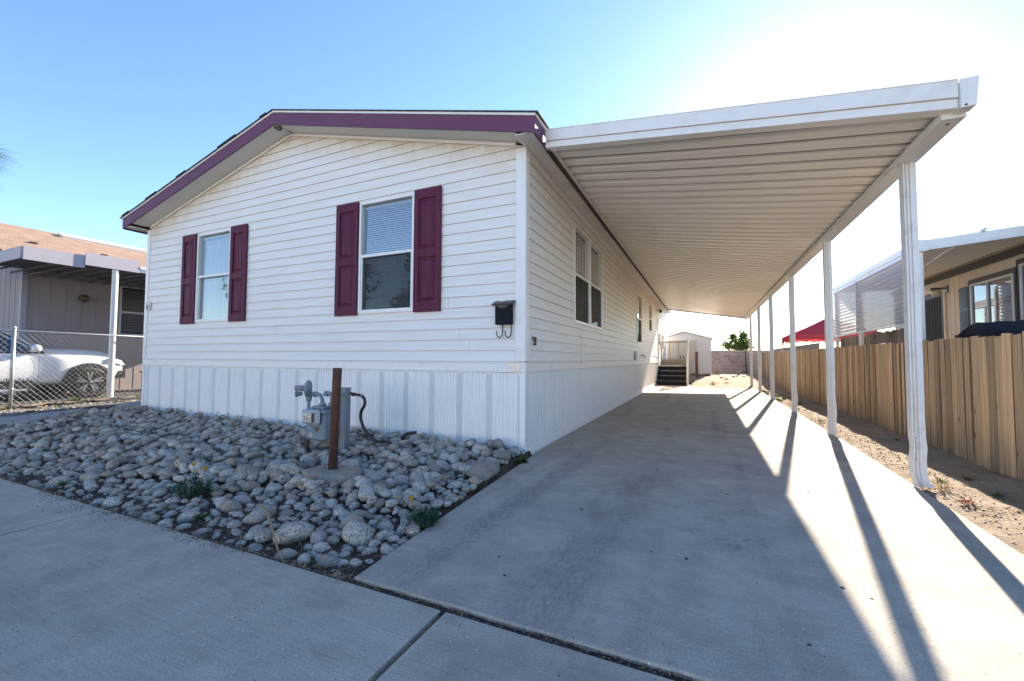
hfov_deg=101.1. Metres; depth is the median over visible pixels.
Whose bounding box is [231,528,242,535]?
rock
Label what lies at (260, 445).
rock
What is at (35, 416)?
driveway
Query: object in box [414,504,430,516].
rock
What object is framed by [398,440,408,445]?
rock
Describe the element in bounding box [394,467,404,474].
rock
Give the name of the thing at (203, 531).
rock
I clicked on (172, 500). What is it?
rock
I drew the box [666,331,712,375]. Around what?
garden shed
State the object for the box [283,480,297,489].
rock
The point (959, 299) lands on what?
tan house
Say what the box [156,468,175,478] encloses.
rock
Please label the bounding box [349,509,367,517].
rock
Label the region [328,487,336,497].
rock
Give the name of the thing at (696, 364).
timber post
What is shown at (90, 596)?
sidewalk
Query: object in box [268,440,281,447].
rock
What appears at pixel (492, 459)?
rock
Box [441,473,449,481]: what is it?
rock
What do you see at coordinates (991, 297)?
window
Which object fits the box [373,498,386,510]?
rock
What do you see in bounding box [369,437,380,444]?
rock
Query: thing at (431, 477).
rock
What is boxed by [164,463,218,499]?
poppy plant
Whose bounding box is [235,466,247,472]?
rock
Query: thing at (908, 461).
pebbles
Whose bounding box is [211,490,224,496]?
rock
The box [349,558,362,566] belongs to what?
rock
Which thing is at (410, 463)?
rock
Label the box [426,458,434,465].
rock
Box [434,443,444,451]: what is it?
rock
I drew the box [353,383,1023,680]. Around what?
driveway
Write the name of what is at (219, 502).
rock
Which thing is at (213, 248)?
window
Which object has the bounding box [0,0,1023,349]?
sky
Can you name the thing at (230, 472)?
rock
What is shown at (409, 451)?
rock
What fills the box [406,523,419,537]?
rock
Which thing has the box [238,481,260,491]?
rock
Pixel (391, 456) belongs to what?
rock
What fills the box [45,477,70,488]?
rock
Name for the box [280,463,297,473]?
rock
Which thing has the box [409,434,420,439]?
rock
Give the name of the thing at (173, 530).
spilled straw
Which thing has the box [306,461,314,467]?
rock
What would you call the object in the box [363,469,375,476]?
rock
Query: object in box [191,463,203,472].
rock
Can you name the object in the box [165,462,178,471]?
rock
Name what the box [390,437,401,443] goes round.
rock
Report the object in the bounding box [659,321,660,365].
door
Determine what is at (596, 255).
window
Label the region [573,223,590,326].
window
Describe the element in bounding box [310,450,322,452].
rock
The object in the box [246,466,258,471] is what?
rock
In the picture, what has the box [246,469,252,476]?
rock
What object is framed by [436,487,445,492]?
rock
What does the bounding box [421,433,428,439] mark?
rock
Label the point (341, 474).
concrete footing
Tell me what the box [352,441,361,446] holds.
rock
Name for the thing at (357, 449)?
rock
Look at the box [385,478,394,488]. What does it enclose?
rock
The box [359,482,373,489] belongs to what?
rock
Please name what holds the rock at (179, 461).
on the cobbles
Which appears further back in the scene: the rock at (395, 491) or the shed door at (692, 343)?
the shed door at (692, 343)
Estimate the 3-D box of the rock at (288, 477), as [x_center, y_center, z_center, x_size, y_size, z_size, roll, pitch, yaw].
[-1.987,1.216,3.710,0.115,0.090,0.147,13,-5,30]
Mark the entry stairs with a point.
(666, 378)
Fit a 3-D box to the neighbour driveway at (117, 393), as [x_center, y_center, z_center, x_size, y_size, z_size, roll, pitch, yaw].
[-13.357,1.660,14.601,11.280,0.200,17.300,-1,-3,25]
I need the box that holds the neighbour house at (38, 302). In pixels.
[0,223,146,394]
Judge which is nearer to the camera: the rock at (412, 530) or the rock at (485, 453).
the rock at (412, 530)
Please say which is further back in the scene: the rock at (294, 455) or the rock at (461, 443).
the rock at (461, 443)
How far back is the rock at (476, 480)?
3.52 m
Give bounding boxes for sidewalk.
[0,478,673,680]
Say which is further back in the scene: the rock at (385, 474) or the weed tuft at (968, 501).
the rock at (385, 474)
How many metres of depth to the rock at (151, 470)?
3.88 m
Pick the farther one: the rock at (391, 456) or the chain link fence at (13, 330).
the chain link fence at (13, 330)
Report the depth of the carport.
4.79 m
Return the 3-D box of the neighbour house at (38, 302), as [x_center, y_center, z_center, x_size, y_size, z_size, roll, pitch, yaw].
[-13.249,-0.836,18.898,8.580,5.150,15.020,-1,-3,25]
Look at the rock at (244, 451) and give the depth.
4.42 m
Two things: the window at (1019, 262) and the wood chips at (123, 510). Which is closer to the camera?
the wood chips at (123, 510)
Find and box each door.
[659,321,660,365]
[667,340,681,370]
[682,340,696,372]
[924,291,943,341]
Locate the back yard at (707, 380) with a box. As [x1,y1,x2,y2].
[673,373,782,389]
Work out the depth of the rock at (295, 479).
3.43 m
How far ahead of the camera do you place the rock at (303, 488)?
3.47 m
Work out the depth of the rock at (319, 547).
2.46 m
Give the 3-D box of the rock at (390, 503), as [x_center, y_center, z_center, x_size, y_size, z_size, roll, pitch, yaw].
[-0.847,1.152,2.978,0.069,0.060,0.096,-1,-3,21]
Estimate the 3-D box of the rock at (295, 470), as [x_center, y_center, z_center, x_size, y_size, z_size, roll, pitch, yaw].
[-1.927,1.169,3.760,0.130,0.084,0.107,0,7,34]
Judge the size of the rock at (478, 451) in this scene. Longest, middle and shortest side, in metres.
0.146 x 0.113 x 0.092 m
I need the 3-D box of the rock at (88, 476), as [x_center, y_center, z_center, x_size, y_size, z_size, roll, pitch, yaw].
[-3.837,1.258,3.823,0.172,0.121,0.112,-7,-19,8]
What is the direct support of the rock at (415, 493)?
on the rock at (406, 496)
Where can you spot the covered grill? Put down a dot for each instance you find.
(988, 329)
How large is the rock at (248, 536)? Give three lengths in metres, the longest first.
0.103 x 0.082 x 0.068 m
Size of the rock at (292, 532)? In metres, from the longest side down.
0.225 x 0.144 x 0.138 m
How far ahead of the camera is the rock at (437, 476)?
3.55 m
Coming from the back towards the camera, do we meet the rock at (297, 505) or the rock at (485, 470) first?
the rock at (485, 470)
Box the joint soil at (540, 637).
[331,574,690,680]
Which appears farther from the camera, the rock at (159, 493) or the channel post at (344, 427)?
the channel post at (344, 427)
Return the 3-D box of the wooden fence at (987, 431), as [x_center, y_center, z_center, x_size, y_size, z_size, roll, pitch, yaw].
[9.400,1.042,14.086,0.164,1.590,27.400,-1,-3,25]
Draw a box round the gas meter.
[294,380,345,451]
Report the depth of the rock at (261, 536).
2.56 m
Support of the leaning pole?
on the back yard at (707, 380)
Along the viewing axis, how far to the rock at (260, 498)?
3.27 m
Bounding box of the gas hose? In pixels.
[350,392,416,444]
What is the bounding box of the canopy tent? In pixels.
[782,319,879,347]
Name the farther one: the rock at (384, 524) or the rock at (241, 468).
the rock at (241, 468)
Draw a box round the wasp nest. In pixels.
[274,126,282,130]
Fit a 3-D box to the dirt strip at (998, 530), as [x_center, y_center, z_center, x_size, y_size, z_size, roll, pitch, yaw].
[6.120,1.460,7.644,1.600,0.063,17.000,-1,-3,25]
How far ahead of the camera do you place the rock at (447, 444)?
4.57 m
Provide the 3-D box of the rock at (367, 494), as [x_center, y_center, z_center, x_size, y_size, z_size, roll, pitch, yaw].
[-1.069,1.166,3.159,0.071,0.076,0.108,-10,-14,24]
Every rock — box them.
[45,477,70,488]
[79,472,98,482]
[101,496,121,508]
[112,456,128,465]
[137,466,158,476]
[152,489,166,497]
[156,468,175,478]
[156,518,173,528]
[158,458,176,466]
[163,455,177,459]
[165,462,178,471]
[165,496,180,504]
[173,458,191,468]
[177,510,200,522]
[189,462,205,470]
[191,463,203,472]
[191,527,212,536]
[192,459,206,463]
[197,471,216,482]
[198,467,209,474]
[202,452,213,461]
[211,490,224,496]
[212,463,225,466]
[215,498,228,509]
[218,468,235,477]
[220,499,242,512]
[223,458,236,466]
[226,477,235,485]
[227,520,241,528]
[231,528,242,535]
[232,472,246,481]
[233,495,252,504]
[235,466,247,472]
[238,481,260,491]
[240,447,249,456]
[242,504,276,522]
[243,531,255,540]
[246,451,261,459]
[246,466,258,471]
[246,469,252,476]
[248,524,264,531]
[248,543,262,552]
[250,443,262,448]
[254,528,274,543]
[255,495,269,501]
[256,476,267,483]
[263,483,282,493]
[263,518,274,524]
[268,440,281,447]
[268,469,283,477]
[270,462,283,469]
[272,520,313,544]
[274,548,297,560]
[275,446,287,454]
[277,473,293,482]
[278,515,289,520]
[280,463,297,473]
[280,509,293,515]
[283,444,294,451]
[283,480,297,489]
[284,458,297,464]
[285,493,299,500]
[288,452,299,458]
[289,466,302,475]
[290,474,304,485]
[293,502,305,509]
[297,447,306,454]
[297,462,308,468]
[297,485,319,491]
[297,553,310,564]
[303,479,314,488]
[304,455,313,461]
[304,486,322,495]
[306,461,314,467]
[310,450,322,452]
[310,492,323,501]
[310,502,326,511]
[310,530,327,544]
[312,441,322,448]
[312,542,330,552]
[314,498,327,503]
[316,554,341,566]
[318,509,331,517]
[320,451,328,455]
[320,458,327,463]
[325,498,337,508]
[326,535,339,543]
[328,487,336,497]
[328,551,338,555]
[333,507,344,516]
[333,530,341,537]
[338,455,346,463]
[338,510,349,520]
[338,514,364,529]
[338,559,349,565]
[340,458,360,466]
[342,520,373,545]
[345,478,355,488]
[345,490,359,506]
[349,447,361,452]
[349,501,360,509]
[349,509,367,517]
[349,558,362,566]
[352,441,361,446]
[353,475,366,480]
[355,478,371,488]
[358,485,374,500]
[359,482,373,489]
[361,439,368,445]
[361,546,377,555]
[362,429,373,437]
[362,448,368,455]
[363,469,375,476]
[363,491,374,499]
[366,446,376,454]
[366,459,376,465]
[368,538,381,546]
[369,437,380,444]
[369,464,381,470]
[369,474,382,482]
[373,484,384,496]
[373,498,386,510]
[374,481,387,488]
[375,529,394,539]
[377,458,385,464]
[377,519,393,530]
[379,488,391,498]
[380,450,391,457]
[380,471,389,479]
[380,544,394,554]
[384,462,397,471]
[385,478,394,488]
[385,499,397,507]
[387,535,399,541]
[388,434,395,439]
[388,443,398,453]
[388,453,398,460]
[389,471,399,477]
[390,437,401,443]
[390,488,402,498]
[392,505,401,514]
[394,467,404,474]
[394,475,409,485]
[397,523,406,533]
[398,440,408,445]
[398,454,414,464]
[398,509,408,517]
[400,448,412,455]
[400,514,413,525]
[402,458,417,467]
[402,488,420,499]
[402,493,410,507]
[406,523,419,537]
[408,500,421,510]
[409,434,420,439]
[409,471,417,480]
[412,481,424,487]
[413,474,423,481]
[414,483,429,493]
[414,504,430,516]
[415,451,424,459]
[415,496,427,501]
[416,465,429,470]
[417,456,426,464]
[420,446,430,455]
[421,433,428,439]
[423,471,430,478]
[424,475,435,481]
[424,492,433,501]
[425,478,434,488]
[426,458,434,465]
[429,465,440,472]
[431,471,441,482]
[431,498,443,507]
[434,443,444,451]
[435,460,448,470]
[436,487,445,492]
[438,452,449,460]
[439,436,452,441]
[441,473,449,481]
[443,442,452,448]
[443,493,455,500]
[446,471,455,478]
[447,480,463,488]
[448,453,460,464]
[449,448,458,452]
[449,462,466,473]
[456,441,465,447]
[456,446,466,451]
[461,453,468,461]
[464,460,499,480]
[466,441,474,447]
[468,476,480,485]
[471,449,481,458]
[475,445,488,450]
[481,449,490,457]
[483,457,499,465]
[485,439,494,449]
[493,450,511,460]
[494,439,503,449]
[507,447,519,451]
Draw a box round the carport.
[545,75,978,487]
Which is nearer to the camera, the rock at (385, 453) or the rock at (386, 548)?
the rock at (386, 548)
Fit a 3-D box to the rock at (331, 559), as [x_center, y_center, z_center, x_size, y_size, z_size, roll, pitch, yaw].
[-1.002,1.219,2.309,0.157,0.072,0.101,9,14,10]
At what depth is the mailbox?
4.85 m
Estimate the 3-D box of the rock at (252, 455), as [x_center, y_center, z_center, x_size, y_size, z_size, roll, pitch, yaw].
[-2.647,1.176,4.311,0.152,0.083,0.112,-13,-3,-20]
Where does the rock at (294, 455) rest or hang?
on the cobbles
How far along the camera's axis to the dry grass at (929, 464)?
4.39 m
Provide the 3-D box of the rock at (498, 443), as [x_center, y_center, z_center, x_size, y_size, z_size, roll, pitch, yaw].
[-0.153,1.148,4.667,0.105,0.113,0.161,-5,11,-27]
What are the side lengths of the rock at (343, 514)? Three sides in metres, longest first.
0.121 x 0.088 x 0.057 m
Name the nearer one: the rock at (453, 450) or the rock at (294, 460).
the rock at (294, 460)
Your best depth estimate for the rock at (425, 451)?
4.37 m
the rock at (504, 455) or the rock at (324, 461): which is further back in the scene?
the rock at (504, 455)
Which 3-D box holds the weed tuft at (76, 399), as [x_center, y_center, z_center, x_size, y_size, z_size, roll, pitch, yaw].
[-9.624,1.304,9.254,0.525,0.206,0.475,-1,-3,25]
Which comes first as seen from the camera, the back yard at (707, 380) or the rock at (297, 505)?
the rock at (297, 505)
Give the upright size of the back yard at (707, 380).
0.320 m
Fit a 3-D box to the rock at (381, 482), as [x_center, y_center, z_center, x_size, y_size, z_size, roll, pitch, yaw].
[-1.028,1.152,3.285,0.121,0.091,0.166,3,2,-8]
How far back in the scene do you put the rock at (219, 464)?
3.95 m
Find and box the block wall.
[711,350,769,372]
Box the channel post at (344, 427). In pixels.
[338,387,350,449]
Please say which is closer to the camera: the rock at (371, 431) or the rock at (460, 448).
the rock at (460, 448)
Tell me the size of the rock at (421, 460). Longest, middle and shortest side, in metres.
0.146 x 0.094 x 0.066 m
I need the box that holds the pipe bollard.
[328,368,341,469]
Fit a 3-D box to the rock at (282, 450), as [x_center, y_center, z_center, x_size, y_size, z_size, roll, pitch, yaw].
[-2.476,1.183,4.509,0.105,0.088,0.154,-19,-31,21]
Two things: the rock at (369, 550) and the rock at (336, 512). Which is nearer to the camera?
the rock at (369, 550)
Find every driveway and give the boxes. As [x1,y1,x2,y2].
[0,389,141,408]
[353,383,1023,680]
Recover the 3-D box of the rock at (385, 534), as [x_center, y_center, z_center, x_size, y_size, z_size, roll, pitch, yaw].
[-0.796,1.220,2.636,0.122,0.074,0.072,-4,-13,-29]
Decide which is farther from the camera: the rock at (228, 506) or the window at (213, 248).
the window at (213, 248)
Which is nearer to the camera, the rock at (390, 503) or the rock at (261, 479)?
the rock at (390, 503)
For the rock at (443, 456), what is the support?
on the cobbles
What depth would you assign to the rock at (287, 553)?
2.37 m
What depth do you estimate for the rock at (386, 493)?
3.15 m
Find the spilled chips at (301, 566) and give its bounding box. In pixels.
[0,476,346,582]
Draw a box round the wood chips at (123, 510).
[1,446,406,576]
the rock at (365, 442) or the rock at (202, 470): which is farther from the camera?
the rock at (365, 442)
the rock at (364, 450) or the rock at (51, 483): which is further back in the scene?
the rock at (364, 450)
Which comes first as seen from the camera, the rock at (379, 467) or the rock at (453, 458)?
the rock at (379, 467)
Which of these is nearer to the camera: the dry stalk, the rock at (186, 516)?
the dry stalk
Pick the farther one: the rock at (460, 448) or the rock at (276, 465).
the rock at (460, 448)
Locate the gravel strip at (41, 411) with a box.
[0,399,140,416]
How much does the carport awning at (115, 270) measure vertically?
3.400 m
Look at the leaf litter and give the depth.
2.30 m
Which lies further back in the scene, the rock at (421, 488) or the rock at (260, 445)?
the rock at (260, 445)
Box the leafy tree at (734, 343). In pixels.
[720,328,754,349]
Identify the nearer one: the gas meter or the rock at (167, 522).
the rock at (167, 522)
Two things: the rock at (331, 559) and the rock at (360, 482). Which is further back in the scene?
the rock at (360, 482)
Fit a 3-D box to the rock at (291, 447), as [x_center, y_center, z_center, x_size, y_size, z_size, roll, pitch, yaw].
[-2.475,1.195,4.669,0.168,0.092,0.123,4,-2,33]
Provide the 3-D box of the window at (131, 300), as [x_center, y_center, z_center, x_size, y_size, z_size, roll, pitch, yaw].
[-11.615,-0.893,13.231,0.043,1.500,1.150,-1,-3,25]
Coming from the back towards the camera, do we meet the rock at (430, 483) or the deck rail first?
the deck rail
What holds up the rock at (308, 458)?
on the rock
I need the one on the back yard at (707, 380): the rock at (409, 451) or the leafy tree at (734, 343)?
the leafy tree at (734, 343)
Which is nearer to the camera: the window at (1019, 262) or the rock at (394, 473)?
the rock at (394, 473)
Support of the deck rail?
on the deck floor
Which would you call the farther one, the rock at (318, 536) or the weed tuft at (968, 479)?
the weed tuft at (968, 479)
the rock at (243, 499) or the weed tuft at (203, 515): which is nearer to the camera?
the weed tuft at (203, 515)
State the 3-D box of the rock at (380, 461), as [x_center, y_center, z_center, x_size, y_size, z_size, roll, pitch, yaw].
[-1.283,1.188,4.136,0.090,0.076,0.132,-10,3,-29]
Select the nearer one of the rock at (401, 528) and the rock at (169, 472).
the rock at (401, 528)
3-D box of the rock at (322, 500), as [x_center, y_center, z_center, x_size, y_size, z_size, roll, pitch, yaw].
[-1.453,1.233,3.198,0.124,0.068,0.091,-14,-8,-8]
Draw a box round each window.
[118,286,144,335]
[195,229,230,322]
[358,193,413,313]
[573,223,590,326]
[590,239,602,330]
[636,293,641,343]
[649,302,651,332]
[968,267,1018,325]
[1015,257,1023,319]
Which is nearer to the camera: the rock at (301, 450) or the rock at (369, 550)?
the rock at (369, 550)
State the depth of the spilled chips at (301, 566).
2.76 m
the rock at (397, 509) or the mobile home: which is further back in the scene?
the mobile home
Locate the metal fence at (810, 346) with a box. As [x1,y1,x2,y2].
[774,343,819,351]
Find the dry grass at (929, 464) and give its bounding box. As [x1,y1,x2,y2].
[768,392,1023,539]
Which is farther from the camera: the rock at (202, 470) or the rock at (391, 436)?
the rock at (391, 436)
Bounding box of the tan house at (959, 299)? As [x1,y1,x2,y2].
[895,241,1023,341]
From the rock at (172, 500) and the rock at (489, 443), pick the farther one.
the rock at (489, 443)
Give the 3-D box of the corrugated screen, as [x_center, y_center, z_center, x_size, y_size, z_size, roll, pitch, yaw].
[8.222,-0.815,9.893,0.050,1.265,4.850,-1,-3,25]
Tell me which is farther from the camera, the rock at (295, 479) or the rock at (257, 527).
the rock at (295, 479)
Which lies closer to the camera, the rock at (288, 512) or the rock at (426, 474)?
the rock at (288, 512)
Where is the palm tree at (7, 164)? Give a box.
[0,148,26,190]
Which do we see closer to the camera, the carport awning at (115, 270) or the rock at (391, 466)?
the rock at (391, 466)
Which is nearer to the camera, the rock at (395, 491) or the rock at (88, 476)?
the rock at (395, 491)
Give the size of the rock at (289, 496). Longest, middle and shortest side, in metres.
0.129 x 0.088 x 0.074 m
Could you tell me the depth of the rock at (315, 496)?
3.28 m
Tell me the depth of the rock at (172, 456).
4.20 m
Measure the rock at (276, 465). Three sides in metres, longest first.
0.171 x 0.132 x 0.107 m
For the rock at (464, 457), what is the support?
on the cobbles
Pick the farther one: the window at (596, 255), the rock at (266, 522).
the window at (596, 255)
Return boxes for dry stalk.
[256,504,283,562]
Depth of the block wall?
27.11 m
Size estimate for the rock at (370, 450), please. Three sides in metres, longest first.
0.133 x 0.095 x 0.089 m
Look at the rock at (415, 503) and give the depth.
3.02 m
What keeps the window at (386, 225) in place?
in the mobile home
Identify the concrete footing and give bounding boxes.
[302,464,363,485]
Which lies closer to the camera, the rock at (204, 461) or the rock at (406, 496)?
the rock at (406, 496)
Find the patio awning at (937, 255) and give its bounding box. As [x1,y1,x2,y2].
[833,225,1023,346]
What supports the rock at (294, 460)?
on the cobbles
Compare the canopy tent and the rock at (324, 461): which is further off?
the canopy tent
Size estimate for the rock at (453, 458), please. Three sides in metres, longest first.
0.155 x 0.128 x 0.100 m
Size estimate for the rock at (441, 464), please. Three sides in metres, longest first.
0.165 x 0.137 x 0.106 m
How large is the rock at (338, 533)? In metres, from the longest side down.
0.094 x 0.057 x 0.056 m
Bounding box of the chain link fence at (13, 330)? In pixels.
[0,326,142,409]
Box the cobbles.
[0,404,525,576]
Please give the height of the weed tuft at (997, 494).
0.104 m
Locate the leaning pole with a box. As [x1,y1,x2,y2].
[742,335,746,372]
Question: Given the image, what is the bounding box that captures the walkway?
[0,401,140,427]
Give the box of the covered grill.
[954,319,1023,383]
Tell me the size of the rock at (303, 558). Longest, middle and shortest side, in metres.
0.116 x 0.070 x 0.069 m
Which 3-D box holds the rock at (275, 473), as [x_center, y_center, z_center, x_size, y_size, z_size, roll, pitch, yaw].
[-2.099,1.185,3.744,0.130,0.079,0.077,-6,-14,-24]
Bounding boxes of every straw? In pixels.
[0,457,411,576]
[1,477,347,581]
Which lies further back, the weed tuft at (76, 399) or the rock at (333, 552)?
the weed tuft at (76, 399)
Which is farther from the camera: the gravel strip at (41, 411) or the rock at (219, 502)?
the gravel strip at (41, 411)
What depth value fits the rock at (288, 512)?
2.96 m
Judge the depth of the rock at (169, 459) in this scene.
4.13 m
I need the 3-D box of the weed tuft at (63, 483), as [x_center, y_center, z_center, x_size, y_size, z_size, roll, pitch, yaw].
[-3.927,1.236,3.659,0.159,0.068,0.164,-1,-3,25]
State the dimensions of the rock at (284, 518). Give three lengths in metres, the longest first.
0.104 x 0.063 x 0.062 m
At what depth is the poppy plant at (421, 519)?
2.76 m
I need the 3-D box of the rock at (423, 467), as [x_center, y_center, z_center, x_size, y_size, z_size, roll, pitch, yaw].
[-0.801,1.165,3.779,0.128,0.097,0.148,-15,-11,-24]
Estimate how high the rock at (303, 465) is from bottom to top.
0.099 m
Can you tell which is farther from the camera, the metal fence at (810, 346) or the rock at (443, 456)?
the metal fence at (810, 346)
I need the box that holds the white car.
[0,331,125,397]
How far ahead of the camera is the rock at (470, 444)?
4.63 m
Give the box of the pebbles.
[762,392,1023,538]
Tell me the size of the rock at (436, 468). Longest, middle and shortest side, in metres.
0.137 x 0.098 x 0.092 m
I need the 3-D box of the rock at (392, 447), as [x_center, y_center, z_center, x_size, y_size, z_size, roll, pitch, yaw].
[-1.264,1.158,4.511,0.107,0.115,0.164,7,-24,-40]
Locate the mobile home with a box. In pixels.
[120,109,670,455]
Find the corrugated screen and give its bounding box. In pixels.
[833,259,903,337]
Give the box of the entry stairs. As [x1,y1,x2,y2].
[656,339,688,385]
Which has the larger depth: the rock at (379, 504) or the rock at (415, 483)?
the rock at (415, 483)
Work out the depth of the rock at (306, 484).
3.42 m
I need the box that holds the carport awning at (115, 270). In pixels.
[0,245,145,397]
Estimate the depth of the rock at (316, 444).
4.86 m
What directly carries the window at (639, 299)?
in the mobile home
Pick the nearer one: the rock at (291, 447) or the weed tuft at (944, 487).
the weed tuft at (944, 487)
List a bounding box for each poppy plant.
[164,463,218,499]
[405,496,441,527]
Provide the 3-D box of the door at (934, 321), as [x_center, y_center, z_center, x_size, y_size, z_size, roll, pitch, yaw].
[10.312,-0.079,10.320,0.034,2.120,1.080,-1,-3,25]
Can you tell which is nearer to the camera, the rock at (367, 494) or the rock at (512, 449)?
the rock at (367, 494)
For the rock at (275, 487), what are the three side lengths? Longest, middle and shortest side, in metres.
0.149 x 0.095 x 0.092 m
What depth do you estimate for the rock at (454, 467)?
3.91 m
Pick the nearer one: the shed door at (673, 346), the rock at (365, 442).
the rock at (365, 442)
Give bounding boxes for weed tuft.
[53,479,68,486]
[68,396,87,402]
[194,512,209,519]
[511,455,529,462]
[925,479,961,491]
[933,477,951,482]
[956,498,976,504]
[961,475,976,480]
[984,490,1015,499]
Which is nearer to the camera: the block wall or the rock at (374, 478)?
the rock at (374, 478)
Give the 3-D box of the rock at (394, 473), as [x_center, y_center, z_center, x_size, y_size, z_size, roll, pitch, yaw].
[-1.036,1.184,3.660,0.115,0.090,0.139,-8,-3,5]
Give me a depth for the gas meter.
4.57 m
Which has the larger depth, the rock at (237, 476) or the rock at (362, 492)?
the rock at (237, 476)
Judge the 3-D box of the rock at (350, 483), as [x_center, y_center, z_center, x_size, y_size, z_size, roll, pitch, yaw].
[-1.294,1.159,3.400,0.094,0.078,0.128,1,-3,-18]
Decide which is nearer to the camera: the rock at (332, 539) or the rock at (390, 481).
the rock at (332, 539)
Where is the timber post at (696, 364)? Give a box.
[695,352,697,377]
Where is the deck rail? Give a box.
[840,328,903,378]
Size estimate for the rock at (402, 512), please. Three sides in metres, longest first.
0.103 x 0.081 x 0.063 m
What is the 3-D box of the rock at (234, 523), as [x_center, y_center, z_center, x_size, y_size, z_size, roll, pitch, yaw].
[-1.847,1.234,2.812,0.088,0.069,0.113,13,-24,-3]
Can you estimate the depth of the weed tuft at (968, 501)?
3.25 m
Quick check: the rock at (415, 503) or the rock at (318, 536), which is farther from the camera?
the rock at (415, 503)
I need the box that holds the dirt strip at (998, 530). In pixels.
[762,389,1023,554]
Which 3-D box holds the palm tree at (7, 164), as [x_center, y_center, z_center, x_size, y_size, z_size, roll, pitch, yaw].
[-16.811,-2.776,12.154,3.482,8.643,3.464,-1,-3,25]
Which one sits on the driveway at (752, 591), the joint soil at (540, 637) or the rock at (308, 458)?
the joint soil at (540, 637)
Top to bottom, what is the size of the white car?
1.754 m
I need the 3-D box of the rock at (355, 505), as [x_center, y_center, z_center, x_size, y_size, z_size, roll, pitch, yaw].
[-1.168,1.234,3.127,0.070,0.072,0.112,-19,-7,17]
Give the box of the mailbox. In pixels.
[491,300,514,337]
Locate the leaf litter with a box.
[497,393,872,645]
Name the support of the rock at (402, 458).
on the cobbles
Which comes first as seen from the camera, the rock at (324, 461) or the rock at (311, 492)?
the rock at (311, 492)
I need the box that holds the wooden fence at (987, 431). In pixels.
[753,331,1023,479]
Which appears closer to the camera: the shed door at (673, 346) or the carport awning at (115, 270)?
the carport awning at (115, 270)
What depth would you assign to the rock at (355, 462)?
3.93 m
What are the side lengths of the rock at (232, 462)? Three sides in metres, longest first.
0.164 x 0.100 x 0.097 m
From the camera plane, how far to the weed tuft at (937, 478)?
3.80 m
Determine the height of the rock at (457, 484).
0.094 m
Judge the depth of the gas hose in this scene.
4.79 m

